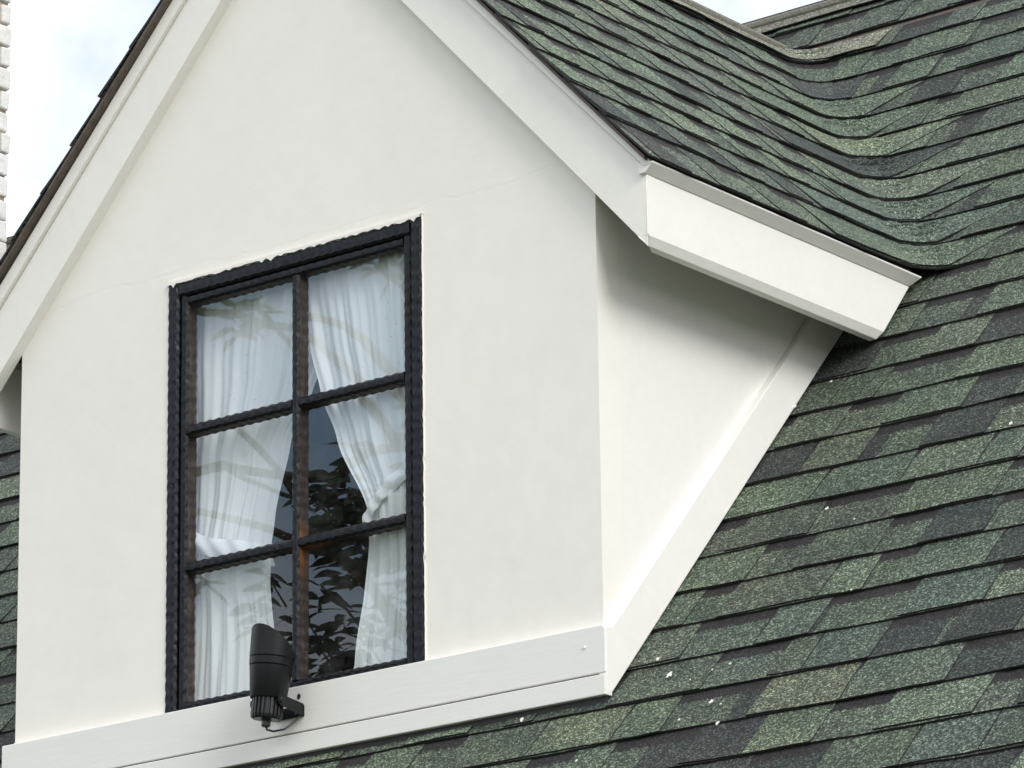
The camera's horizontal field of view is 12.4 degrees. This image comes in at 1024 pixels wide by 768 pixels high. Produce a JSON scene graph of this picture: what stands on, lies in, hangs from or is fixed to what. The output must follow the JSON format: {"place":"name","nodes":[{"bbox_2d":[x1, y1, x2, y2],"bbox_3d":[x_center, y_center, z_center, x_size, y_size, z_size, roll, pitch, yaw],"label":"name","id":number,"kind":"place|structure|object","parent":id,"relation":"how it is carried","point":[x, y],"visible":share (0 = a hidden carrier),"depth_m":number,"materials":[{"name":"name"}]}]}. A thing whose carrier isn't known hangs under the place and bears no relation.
{"place":"outdoors","nodes":[
{"label":"outdoors","id":0,"kind":"place"},
{"bbox_2d":[4,0,820,236],"label":"sky","id":1,"kind":"structure","parent":0,"point":[63,53],"materials":[{"name":"white"}]},
{"bbox_2d":[0,0,1023,767],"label":"house","id":2,"kind":"structure","parent":0,"point":[710,378],"depth_m":13.75,"materials":[{"name":"paint"}]},
{"bbox_2d":[195,269,340,700],"bbox_3d":[-0.755,0.269,14.043,0.739,1.400,0.063,-14,-21,36],"label":"curtain","id":3,"kind":"object","parent":2,"relation":"hanging from","point":[245,354],"visible":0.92,"depth_m":14.10,"materials":[{"name":"white fabric"}]},
{"bbox_2d":[249,623,303,731],"bbox_3d":[-0.682,0.854,13.571,0.141,0.310,0.163,-14,-21,36],"label":"spotlight","id":4,"kind":"object","parent":2,"relation":"attached to","point":[271,659],"visible":1,"depth_m":13.52,"materials":[{"name":"black plastic"}]},
{"bbox_2d":[165,213,425,712],"bbox_3d":[-0.631,0.259,13.875,1.008,1.374,0.060,-14,-21,36],"label":"window","id":5,"kind":"structure","parent":2,"relation":"in","point":[357,247],"depth_m":13.94,"materials":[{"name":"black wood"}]},
{"bbox_2d":[308,252,406,668],"bbox_3d":[-0.419,0.190,13.800,0.552,1.400,0.086,-14,-21,36],"label":"curtain","id":6,"kind":"object","parent":2,"relation":"hanging from","point":[356,321],"visible":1,"depth_m":13.82,"materials":[{"name":"white fabric"}]}
]}

